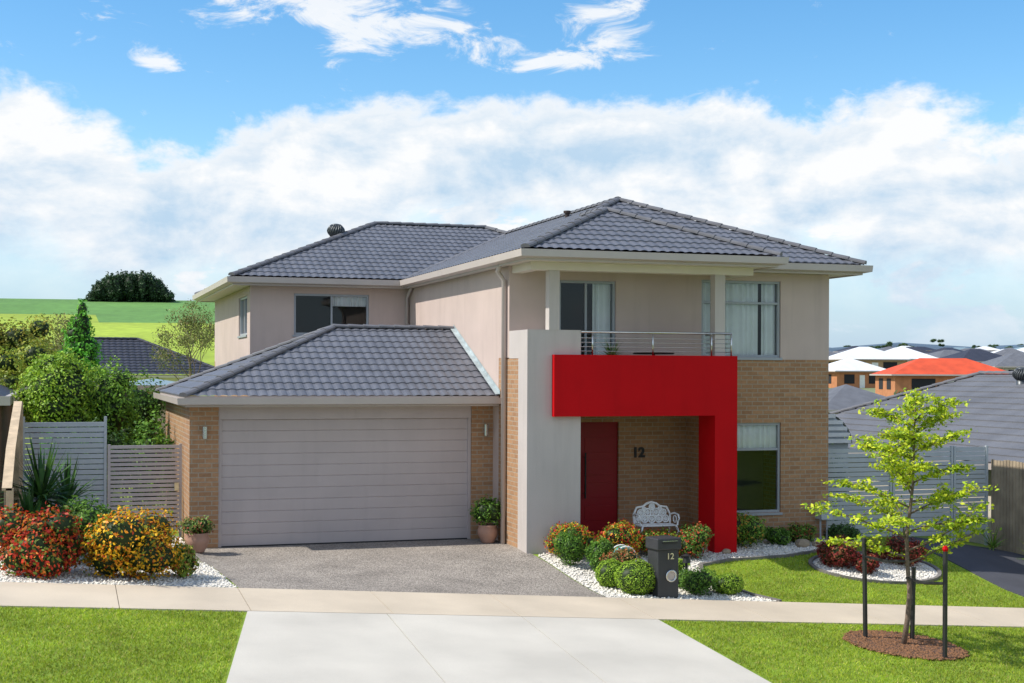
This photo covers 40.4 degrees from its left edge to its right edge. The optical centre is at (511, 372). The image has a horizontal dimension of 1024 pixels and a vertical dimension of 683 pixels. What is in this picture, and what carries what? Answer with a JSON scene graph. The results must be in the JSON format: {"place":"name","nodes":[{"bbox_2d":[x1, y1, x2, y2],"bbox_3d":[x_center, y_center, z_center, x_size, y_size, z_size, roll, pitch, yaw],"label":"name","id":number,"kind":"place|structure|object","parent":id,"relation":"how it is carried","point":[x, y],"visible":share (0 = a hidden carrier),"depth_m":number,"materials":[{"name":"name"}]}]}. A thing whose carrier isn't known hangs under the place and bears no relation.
{"place":"outdoors","nodes":[
{"label":"outdoors","id":0,"kind":"place"},
{"bbox_2d":[182,539,603,596],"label":"driveway","id":1,"kind":"structure","parent":0,"point":[468,566],"depth_m":23.24,"materials":[{"name":"grey concrete"}]},
{"bbox_2d":[179,515,214,552],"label":"potted plant","id":2,"kind":"object","parent":1,"relation":"on","point":[197,536],"visible":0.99,"depth_m":24.29,"materials":[{"name":"green plant"}]},
{"bbox_2d":[470,494,500,542],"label":"potted plant","id":3,"kind":"object","parent":1,"relation":"on","point":[485,510],"visible":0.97,"depth_m":26.20,"materials":[{"name":"green plant"}]},
{"bbox_2d":[0,298,1023,682],"bbox_3d":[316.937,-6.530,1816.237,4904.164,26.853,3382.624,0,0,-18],"label":"ground","id":4,"kind":"structure","parent":0,"point":[142,320],"depth_m":21.29,"materials":[{"name":"green plant"}]},
{"bbox_2d":[0,385,18,513],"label":"house","id":5,"kind":"structure","parent":4,"relation":"on","point":[7,399],"depth_m":28.60,"materials":[{"name":"beige metal"}]},
{"bbox_2d":[2,401,22,569],"bbox_3d":[-8.217,1.867,22.936,0.160,2.660,5.501,0,0,-18],"label":"paling fence","id":6,"kind":"object","parent":4,"relation":"on","point":[12,465],"visible":0.56,"depth_m":22.99,"materials":[{"name":"beige wood"}]},
{"bbox_2d":[0,334,59,470],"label":"garden tree","id":7,"kind":"object","parent":4,"relation":"on","point":[11,363],"visible":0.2,"depth_m":34.75,"materials":[{"name":"green plant"}]},
{"bbox_2d":[0,313,66,381],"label":"garden tree","id":8,"kind":"object","parent":4,"relation":"on","point":[14,337],"visible":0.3,"depth_m":37.45,"materials":[{"name":"green plant"}]},
{"bbox_2d":[20,312,73,448],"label":"gum tree","id":9,"kind":"object","parent":4,"relation":"on","point":[57,341],"visible":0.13,"depth_m":57.74,"materials":[{"name":"green plant"}]},
{"bbox_2d":[8,347,107,480],"bbox_3d":[-9.372,1.319,28.757,1.862,3.688,1.790,0,0,35],"label":"hedge tree","id":10,"kind":"object","parent":4,"relation":"on","point":[54,388],"visible":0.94,"depth_m":28.36,"materials":[{"name":"green plant"}]},
{"bbox_2d":[23,416,106,519],"bbox_3d":[-8.312,1.987,25.849,1.500,2.320,0.060,0,0,-18],"label":"slat fence","id":11,"kind":"object","parent":4,"relation":"on","point":[80,442],"visible":0.61,"depth_m":25.91,"materials":[{"name":"grey paint"}]},
{"bbox_2d":[107,444,181,537],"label":"slat gate","id":12,"kind":"structure","parent":11,"relation":"attached to","point":[177,486],"depth_m":26.35,"materials":[{"name":"beige paint"}]},
{"bbox_2d":[39,298,110,464],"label":"conifer","id":13,"kind":"object","parent":4,"relation":"on","point":[79,338],"visible":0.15,"depth_m":42.75,"materials":[{"name":"green plant"}]},
{"bbox_2d":[42,412,139,514],"bbox_3d":[-8.351,2.038,27.915,2.137,2.474,1.497,0,0,-18],"label":"hedge tree","id":14,"kind":"object","parent":4,"relation":"on","point":[113,441],"visible":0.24,"depth_m":27.74,"materials":[{"name":"green plant"}]},
{"bbox_2d":[80,353,142,506],"bbox_3d":[-8.726,1.383,29.840,1.536,3.691,1.598,0,0,-18],"label":"hedge tree","id":15,"kind":"object","parent":4,"relation":"on","point":[117,407],"visible":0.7,"depth_m":29.54,"materials":[{"name":"green plant"}]},
{"bbox_2d":[25,337,214,427],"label":"house","id":16,"kind":"structure","parent":4,"relation":"on","point":[130,354],"depth_m":103.86,"materials":[{"name":"grey tile"}]},
{"bbox_2d":[0,605,243,682],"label":"verge grass","id":17,"kind":"structure","parent":4,"relation":"on","point":[50,621],"depth_m":16.27,"materials":[{"name":"green plant"}]},
{"bbox_2d":[84,269,175,301],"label":"tree grove","id":18,"kind":"object","parent":4,"relation":"on","point":[143,286],"visible":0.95,"depth_m":278.76,"materials":[{"name":"green plant"}]},
{"bbox_2d":[116,364,165,505],"bbox_3d":[-8.477,1.546,31.423,1.591,3.461,1.658,0,0,-18],"label":"hedge tree","id":19,"kind":"object","parent":4,"relation":"on","point":[147,400],"visible":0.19,"depth_m":31.08,"materials":[{"name":"green plant"}]},
{"bbox_2d":[122,403,174,514],"bbox_3d":[-7.398,1.986,28.318,1.146,2.719,1.398,0,0,15],"label":"hedge tree","id":20,"kind":"object","parent":4,"relation":"on","point":[155,440],"visible":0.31,"depth_m":28.14,"materials":[{"name":"green plant"}]},
{"bbox_2d":[122,379,195,479],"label":"garden shed","id":21,"kind":"structure","parent":4,"relation":"on","point":[152,383],"depth_m":39.63,"materials":[{"name":"grey metal"}]},
{"bbox_2d":[143,299,214,380],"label":"gum tree","id":22,"kind":"object","parent":4,"relation":"on","point":[207,334],"visible":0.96,"depth_m":67.80,"materials":[{"name":"green plant"}]},
{"bbox_2d":[0,535,860,601],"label":"white pebbles","id":23,"kind":"object","parent":4,"relation":"on","point":[224,584],"visible":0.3,"depth_m":22.39,"materials":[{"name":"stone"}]},
{"bbox_2d":[2,475,65,519],"bbox_3d":[-7.732,2.333,22.326,1.710,1.406,1.865,0,0,-18],"label":"yucca","id":24,"kind":"object","parent":23,"relation":"on","point":[27,503],"visible":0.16,"depth_m":22.21,"materials":[{"name":"green plant"}]},
{"bbox_2d":[0,502,89,579],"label":"flowering shrub","id":25,"kind":"object","parent":23,"relation":"on","point":[39,546],"visible":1,"depth_m":19.70,"materials":[{"name":"red plant"}]},
{"bbox_2d":[0,436,95,520],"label":"yucca","id":26,"kind":"object","parent":23,"relation":"on","point":[41,473],"visible":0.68,"depth_m":23.01,"materials":[{"name":"green plant"}]},
{"bbox_2d":[38,454,104,518],"bbox_3d":[-7.625,2.166,23.980,1.857,1.681,2.000,0,0,-3],"label":"yucca","id":27,"kind":"object","parent":23,"relation":"on","point":[67,472],"visible":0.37,"depth_m":23.90,"materials":[{"name":"green plant"}]},
{"bbox_2d":[48,494,115,561],"bbox_3d":[-6.656,2.456,21.754,1.152,1.105,1.050,0,0,-18],"label":"shrub","id":28,"kind":"object","parent":23,"relation":"on","point":[85,512],"visible":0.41,"depth_m":21.57,"materials":[{"name":"green plant"}]},
{"bbox_2d":[80,505,185,581],"bbox_3d":[-5.540,2.471,20.326,1.529,1.146,1.676,0,0,-18],"label":"flowering shrub","id":29,"kind":"object","parent":23,"relation":"on","point":[128,544],"visible":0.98,"depth_m":20.00,"materials":[{"name":"yellow plant"}]},
{"bbox_2d":[169,539,199,577],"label":"shrub","id":30,"kind":"object","parent":23,"relation":"on","point":[190,562],"visible":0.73,"depth_m":20.70,"materials":[{"name":"green plant"}]},
{"bbox_2d":[552,526,584,565],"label":"shrub","id":31,"kind":"object","parent":23,"relation":"on","point":[569,546],"visible":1,"depth_m":24.11,"materials":[{"name":"green plant"}]},
{"bbox_2d":[543,520,597,556],"bbox_3d":[1.083,2.996,24.901,0.953,0.705,0.988,0,0,-34],"label":"flowering shrub","id":32,"kind":"object","parent":23,"relation":"on","point":[587,536],"visible":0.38,"depth_m":24.71,"materials":[{"name":"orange plant"}]},
{"bbox_2d":[583,535,613,570],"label":"shrub","id":33,"kind":"object","parent":23,"relation":"on","point":[594,551],"visible":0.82,"depth_m":23.82,"materials":[{"name":"green plant"}]},
{"bbox_2d":[594,558,621,587],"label":"shrub","id":34,"kind":"object","parent":23,"relation":"on","point":[605,571],"visible":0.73,"depth_m":22.71,"materials":[{"name":"green plant"}]},
{"bbox_2d":[594,518,642,552],"bbox_3d":[1.941,3.037,25.328,1.025,0.736,1.052,0,0,-18],"label":"flowering shrub","id":35,"kind":"object","parent":23,"relation":"on","point":[619,532],"visible":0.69,"depth_m":25.01,"materials":[{"name":"orange plant"}]},
{"bbox_2d":[599,545,640,562],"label":"shrub","id":36,"kind":"object","parent":23,"relation":"on","point":[622,555],"visible":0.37,"depth_m":23.41,"materials":[{"name":"red plant"}]},
{"bbox_2d":[613,544,636,560],"bbox_3d":[1.944,3.252,24.331,0.424,0.458,0.253,0,0,-18],"label":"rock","id":37,"kind":"object","parent":23,"relation":"on","point":[622,545],"visible":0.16,"depth_m":24.27,"materials":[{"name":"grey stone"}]},
{"bbox_2d":[613,559,655,594],"bbox_3d":[2.011,3.306,22.467,0.742,0.604,0.752,0,0,-18],"label":"shrub","id":38,"kind":"object","parent":23,"relation":"on","point":[636,577],"visible":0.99,"depth_m":22.24,"materials":[{"name":"green plant"}]},
{"bbox_2d":[639,527,681,555],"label":"shrub","id":39,"kind":"object","parent":23,"relation":"on","point":[645,533],"visible":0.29,"depth_m":25.51,"materials":[{"name":"green plant"}]},
{"bbox_2d":[646,535,680,597],"bbox_3d":[2.445,3.154,22.441,0.450,0.990,0.414,0,0,-24],"label":"letterbox","id":40,"kind":"object","parent":23,"relation":"on","point":[663,553],"visible":0.98,"depth_m":22.30,"materials":[{"name":"black paint"}]},
{"bbox_2d":[678,558,690,569],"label":"shrub","id":41,"kind":"object","parent":23,"relation":"on","point":[681,565],"visible":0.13,"depth_m":24.20,"materials":[{"name":"green plant"}]},
{"bbox_2d":[678,569,690,587],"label":"shrub","id":42,"kind":"object","parent":23,"relation":"on","point":[680,573],"visible":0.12,"depth_m":23.39,"materials":[{"name":"green plant"}]},
{"bbox_2d":[681,553,690,569],"bbox_3d":[2.982,3.353,23.790,0.180,0.510,0.180,0,0,-18],"label":"garden light","id":43,"kind":"object","parent":23,"relation":"on","point":[686,559],"visible":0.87,"depth_m":23.75,"materials":[{"name":"black paint"}]},
{"bbox_2d":[676,521,713,558],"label":"shrub","id":44,"kind":"object","parent":23,"relation":"on","point":[695,538],"visible":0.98,"depth_m":25.40,"materials":[{"name":"green plant"}]},
{"bbox_2d":[678,565,720,595],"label":"shrub","id":45,"kind":"object","parent":23,"relation":"on","point":[694,581],"visible":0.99,"depth_m":22.72,"materials":[{"name":"green plant"}]},
{"bbox_2d":[711,572,743,594],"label":"shrub","id":46,"kind":"object","parent":23,"relation":"on","point":[731,583],"visible":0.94,"depth_m":23.02,"materials":[{"name":"green plant"}]},
{"bbox_2d":[737,511,769,547],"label":"shrub","id":47,"kind":"object","parent":23,"relation":"on","point":[750,530],"visible":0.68,"depth_m":26.49,"materials":[{"name":"green plant"}]},
{"bbox_2d":[763,526,791,545],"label":"shrub","id":48,"kind":"object","parent":23,"relation":"on","point":[780,536],"visible":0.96,"depth_m":27.06,"materials":[{"name":"green plant"}]},
{"bbox_2d":[795,539,809,546],"bbox_3d":[5.657,3.338,27.094,0.320,0.192,0.256,0,0,-18],"label":"garden rock","id":49,"kind":"object","parent":23,"relation":"on","point":[802,542],"visible":0.89,"depth_m":26.99,"materials":[{"name":"grey stone"}]},
{"bbox_2d":[787,522,819,541],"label":"shrub","id":50,"kind":"object","parent":23,"relation":"on","point":[807,531],"visible":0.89,"depth_m":27.34,"materials":[{"name":"green plant"}]},
{"bbox_2d":[823,522,861,540],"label":"shrub","id":51,"kind":"object","parent":23,"relation":"on","point":[845,531],"visible":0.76,"depth_m":27.75,"materials":[{"name":"green plant"}]},
{"bbox_2d":[226,611,770,682],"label":"driveway crossing","id":52,"kind":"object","parent":4,"relation":"on","point":[296,647],"visible":1,"depth_m":17.50,"materials":[{"name":"concrete"}]},
{"bbox_2d":[0,582,1023,627],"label":"footpath","id":53,"kind":"structure","parent":4,"relation":"on","point":[81,596],"depth_m":20.35,"materials":[{"name":"beige concrete"}]},
{"bbox_2d":[153,196,872,553],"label":"house","id":54,"kind":"structure","parent":4,"relation":"on","point":[391,382],"depth_m":26.80,"materials":[{"name":"grey tile"}]},
{"bbox_2d":[237,296,246,337],"bbox_3d":[-6.469,-1.326,33.646,0.140,0.980,1.660,0,0,-18],"label":"window","id":55,"kind":"structure","parent":54,"relation":"in","point":[243,301],"depth_m":34.10,"materials":[{"name":"grey glass"}]},
{"bbox_2d":[293,293,368,336],"bbox_3d":[-4.410,-1.363,33.379,1.990,1.170,0.980,0,0,-18],"label":"window","id":56,"kind":"structure","parent":54,"relation":"in","point":[312,312],"depth_m":33.68,"materials":[{"name":"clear glass"}]},
{"bbox_2d":[221,418,466,547],"bbox_3d":[-3.098,2.053,26.224,4.690,2.350,0.050,0,0,-18],"label":"garage door","id":57,"kind":"structure","parent":54,"relation":"in","point":[285,481],"depth_m":26.20,"materials":[{"name":"paint"}]},
{"bbox_2d":[560,280,614,354],"bbox_3d":[1.289,-0.690,27.012,1.360,2.310,0.915,0,0,-18],"label":"sliding door","id":58,"kind":"structure","parent":54,"relation":"in","point":[584,305],"depth_m":26.82,"materials":[{"name":"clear glass"}]},
{"bbox_2d":[580,422,617,535],"bbox_3d":[1.602,2.111,27.484,1.050,2.250,0.158,0,0,-18],"label":"front door","id":59,"kind":"structure","parent":54,"relation":"in","point":[598,464],"depth_m":27.53,"materials":[{"name":"red paint"}]},
{"bbox_2d":[633,352,674,354],"bbox_3d":[2.683,0.006,26.370,0.800,0.750,0.800,0,0,-18],"label":"balcony table","id":60,"kind":"object","parent":54,"relation":"on","point":[654,353],"visible":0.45,"depth_m":26.04,"materials":[{"name":"black paint"}]},
{"bbox_2d":[633,501,679,531],"bbox_3d":[2.727,2.863,26.393,0.839,0.799,0.478,0,0,-18],"label":"garden bench","id":61,"kind":"object","parent":54,"relation":"on","point":[638,519],"visible":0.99,"depth_m":26.54,"materials":[{"name":"white paint"}]},
{"bbox_2d":[701,280,781,359],"bbox_3d":[4.401,-1.052,27.988,1.940,1.720,0.980,0,0,-18],"label":"window","id":62,"kind":"structure","parent":54,"relation":"in","point":[749,305],"depth_m":27.74,"materials":[{"name":"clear glass"}]},
{"bbox_2d":[737,423,782,515],"bbox_3d":[4.535,1.903,28.039,1.670,1.990,0.980,0,0,-18],"label":"window","id":63,"kind":"structure","parent":54,"relation":"in","point":[752,438],"depth_m":27.93,"materials":[{"name":"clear glass"}]},
{"bbox_2d":[699,544,858,601],"bbox_3d":[4.884,3.600,25.723,2.035,0.464,5.584,0,0,29],"label":"garden edging","id":64,"kind":"object","parent":4,"relation":"on","point":[757,558],"visible":0.45,"depth_m":25.65,"materials":[{"name":"concrete"}]},
{"bbox_2d":[828,413,851,520],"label":"domed shed","id":65,"kind":"structure","parent":4,"relation":"on","point":[838,431],"depth_m":32.22,"materials":[{"name":"grey paint"}]},
{"bbox_2d":[663,619,1023,682],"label":"verge grass","id":66,"kind":"structure","parent":4,"relation":"on","point":[861,651],"depth_m":19.33,"materials":[{"name":"green plant"}]},
{"bbox_2d":[829,358,884,387],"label":"house","id":67,"kind":"structure","parent":4,"relation":"on","point":[852,372],"depth_m":195.41,"materials":[{"name":"orange brick"}]},
{"bbox_2d":[844,374,854,383],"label":"window","id":68,"kind":"structure","parent":67,"relation":"in","point":[848,378],"depth_m":194.79,"materials":[{"name":"black glass"}]},
{"bbox_2d":[860,375,864,387],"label":"door","id":69,"kind":"structure","parent":67,"relation":"in","point":[862,377],"depth_m":195.32,"materials":[{"name":"white paint"}]},
{"bbox_2d":[869,375,874,383],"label":"window","id":70,"kind":"structure","parent":67,"relation":"in","point":[871,378],"depth_m":195.70,"materials":[{"name":"black glass"}]},
{"bbox_2d":[828,384,885,413],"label":"house","id":71,"kind":"structure","parent":4,"relation":"on","point":[843,396],"depth_m":106.57,"materials":[{"name":"grey metal"}]},
{"bbox_2d":[828,449,891,536],"bbox_3d":[7.127,2.639,28.921,1.750,2.140,0.060,0,0,-18],"label":"slat fence","id":72,"kind":"object","parent":4,"relation":"on","point":[853,455],"visible":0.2,"depth_m":28.91,"materials":[{"name":"grey paint"}]},
{"bbox_2d":[698,537,1023,607],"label":"front lawn","id":73,"kind":"structure","parent":4,"relation":"on","point":[858,601],"depth_m":24.75,"materials":[{"name":"green plant"}]},
{"bbox_2d":[829,347,911,368],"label":"house","id":74,"kind":"structure","parent":4,"relation":"on","point":[877,357],"depth_m":249.87,"materials":[{"name":"beige metal"}]},
{"bbox_2d":[883,362,896,368],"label":"window","id":75,"kind":"structure","parent":74,"relation":"in","point":[886,365],"depth_m":249.45,"materials":[{"name":"black glass"}]},
{"bbox_2d":[808,551,941,584],"bbox_3d":[6.786,3.675,25.994,2.654,0.453,1.697,0,0,-18],"label":"garden edging","id":76,"kind":"object","parent":4,"relation":"on","point":[933,579],"visible":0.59,"depth_m":25.43,"materials":[{"name":"stone"}]},
{"bbox_2d":[813,557,936,580],"bbox_3d":[6.786,3.658,25.994,2.500,0.341,1.550,0,0,-18],"label":"round pebble bed","id":77,"kind":"object","parent":4,"relation":"on","point":[880,578],"visible":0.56,"depth_m":25.80,"materials":[{"name":"white stone"}]},
{"bbox_2d":[814,534,860,568],"bbox_3d":[6.056,3.331,25.838,0.788,0.615,0.831,0,0,-18],"label":"shrub","id":78,"kind":"object","parent":77,"relation":"on","point":[837,555],"visible":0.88,"depth_m":25.63,"materials":[{"name":"red plant"}]},
{"bbox_2d":[852,553,881,573],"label":"shrub","id":79,"kind":"object","parent":77,"relation":"on","point":[872,565],"visible":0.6,"depth_m":25.46,"materials":[{"name":"red plant"}]},
{"bbox_2d":[867,544,887,561],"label":"shrub","id":80,"kind":"object","parent":77,"relation":"on","point":[882,555],"visible":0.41,"depth_m":26.27,"materials":[{"name":"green plant"}]},
{"bbox_2d":[884,534,928,566],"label":"shrub","id":81,"kind":"object","parent":77,"relation":"on","point":[895,544],"visible":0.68,"depth_m":26.20,"materials":[{"name":"red plant"}]},
{"bbox_2d":[847,631,963,660],"bbox_3d":[5.697,3.961,20.183,1.640,0.176,1.640,0,0,-18],"label":"mulch ring","id":82,"kind":"object","parent":4,"relation":"on","point":[920,646],"visible":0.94,"depth_m":20.07,"materials":[{"name":"brown wood"}]},
{"bbox_2d":[862,538,904,636],"bbox_3d":[5.416,3.283,20.317,0.629,1.680,0.075,0,0,32],"label":"tree stake","id":83,"kind":"object","parent":82,"relation":"on","point":[865,556],"visible":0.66,"depth_m":20.44,"materials":[{"name":"black paint"}]},
{"bbox_2d":[842,630,970,660],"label":"bark chips","id":84,"kind":"object","parent":82,"relation":"on","point":[881,635],"visible":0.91,"depth_m":20.06,"materials":[{"name":"brown wood"}]},
{"bbox_2d":[800,388,1001,643],"bbox_3d":[5.756,2.102,20.150,2.671,3.759,2.666,0,0,34],"label":"street tree","id":85,"kind":"object","parent":84,"relation":"on","point":[907,438],"visible":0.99,"depth_m":20.12,"materials":[{"name":"green plant"}]},
{"bbox_2d":[910,567,915,638],"bbox_3d":[5.933,3.533,20.596,0.050,1.301,0.076,0,0,-35],"label":"tree stake","id":86,"kind":"object","parent":82,"relation":"on","point":[912,616],"visible":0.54,"depth_m":20.57,"materials":[{"name":"black paint"}]},
{"bbox_2d":[905,546,948,657],"bbox_3d":[5.894,3.329,19.814,0.089,1.800,0.837,0,0,-27],"label":"tree stake","id":87,"kind":"object","parent":82,"relation":"on","point":[945,549],"visible":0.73,"depth_m":19.46,"materials":[{"name":"black paint"}]},
{"bbox_2d":[885,347,936,361],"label":"house","id":88,"kind":"structure","parent":4,"relation":"on","point":[905,352],"depth_m":271.51,"materials":[{"name":"beige metal"}]},
{"bbox_2d":[906,347,928,352],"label":"house","id":89,"kind":"structure","parent":4,"relation":"on","point":[918,349],"depth_m":458.61,"materials":[{"name":"beige metal"}]},
{"bbox_2d":[892,446,952,541],"bbox_3d":[8.682,2.645,29.426,1.480,2.140,0.060,0,0,-18],"label":"slat fence","id":90,"kind":"object","parent":4,"relation":"on","point":[928,493],"visible":0.42,"depth_m":29.46,"materials":[{"name":"grey paint"}]},
{"bbox_2d":[830,367,1023,543],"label":"house","id":91,"kind":"structure","parent":4,"relation":"on","point":[993,418],"depth_m":35.85,"materials":[{"name":"tile"}]},
{"bbox_2d":[844,338,1023,395],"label":"distant trees","id":92,"kind":"object","parent":4,"relation":"on","point":[933,340],"visible":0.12,"depth_m":785.76,"materials":[{"name":"green plant"}]},
{"bbox_2d":[869,358,1004,396],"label":"house","id":93,"kind":"structure","parent":4,"relation":"on","point":[916,373],"depth_m":165.05,"materials":[{"name":"orange brick"},{"name":"orange-red roof tiles"}]},
{"bbox_2d":[912,379,934,389],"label":"window","id":94,"kind":"structure","parent":93,"relation":"in","point":[916,383],"depth_m":163.83,"materials":[{"name":"black glass"}]},
{"bbox_2d":[925,347,961,353],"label":"house","id":95,"kind":"structure","parent":4,"relation":"on","point":[941,349],"depth_m":406.37,"materials":[{"name":"beige metal"}]},
{"bbox_2d":[928,350,959,357],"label":"house","id":96,"kind":"structure","parent":4,"relation":"on","point":[940,354],"depth_m":296.08,"materials":[{"name":"grey tile"}]},
{"bbox_2d":[953,446,987,544],"bbox_3d":[9.813,2.649,29.794,0.860,2.140,0.060,0,0,-18],"label":"slat fence","id":97,"kind":"object","parent":4,"relation":"on","point":[976,464],"visible":0.62,"depth_m":29.80,"materials":[{"name":"grey paint"}]},
{"bbox_2d":[941,349,1001,362],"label":"house","id":98,"kind":"structure","parent":4,"relation":"on","point":[978,355],"depth_m":253.78,"materials":[{"name":"grey tile"}]},
{"bbox_2d":[978,346,999,350],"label":"house","id":99,"kind":"structure","parent":4,"relation":"on","point":[988,348],"depth_m":585.73,"materials":[{"name":"beige metal"}]},
{"bbox_2d":[973,527,1009,550],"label":"strappy plant","id":100,"kind":"object","parent":4,"relation":"on","point":[993,544],"visible":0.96,"depth_m":29.08,"materials":[{"name":"green plant"}]},
{"bbox_2d":[981,352,1023,370],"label":"house","id":101,"kind":"structure","parent":4,"relation":"on","point":[1011,361],"depth_m":217.19,"materials":[{"name":"grey tile"}]},
{"bbox_2d":[991,459,1023,554],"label":"paling fence","id":102,"kind":"object","parent":4,"relation":"on","point":[1007,501],"visible":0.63,"depth_m":29.44,"materials":[{"name":"grey wood"}]},
{"bbox_2d":[995,348,1021,355],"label":"house","id":103,"kind":"structure","parent":4,"relation":"on","point":[1006,351],"depth_m":347.38,"materials":[{"name":"grey brick"}]},
{"bbox_2d":[0,0,1023,347],"label":"sky","id":104,"kind":"structure","parent":0,"point":[192,144],"materials":[{"name":"blue"}]},
{"bbox_2d":[828,453,848,525],"bbox_3d":[6.680,2.467,29.279,0.937,1.920,0.952,0,0,-18],"label":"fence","id":105,"kind":"object","parent":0,"point":[836,491],"visible":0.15,"depth_m":29.01,"materials":[{"name":"grey"}]},
{"bbox_2d":[890,536,1023,596],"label":"asphalt driveway","id":106,"kind":"structure","parent":0,"point":[1003,569],"depth_m":27.15,"materials":[{"name":"grey asphalt"}]},
{"bbox_3d":[1.856,0.092,25.838,0.360,0.570,0.360,0,0,-18],"label":"plant pot","id":107,"kind":"object","parent":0,"visible":0},
{"bbox_2d":[600,338,627,354],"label":"potted spiky plant","id":108,"kind":"object","parent":107,"relation":"in","point":[608,350],"visible":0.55,"depth_m":25.78,"materials":[{"name":"green plant"}]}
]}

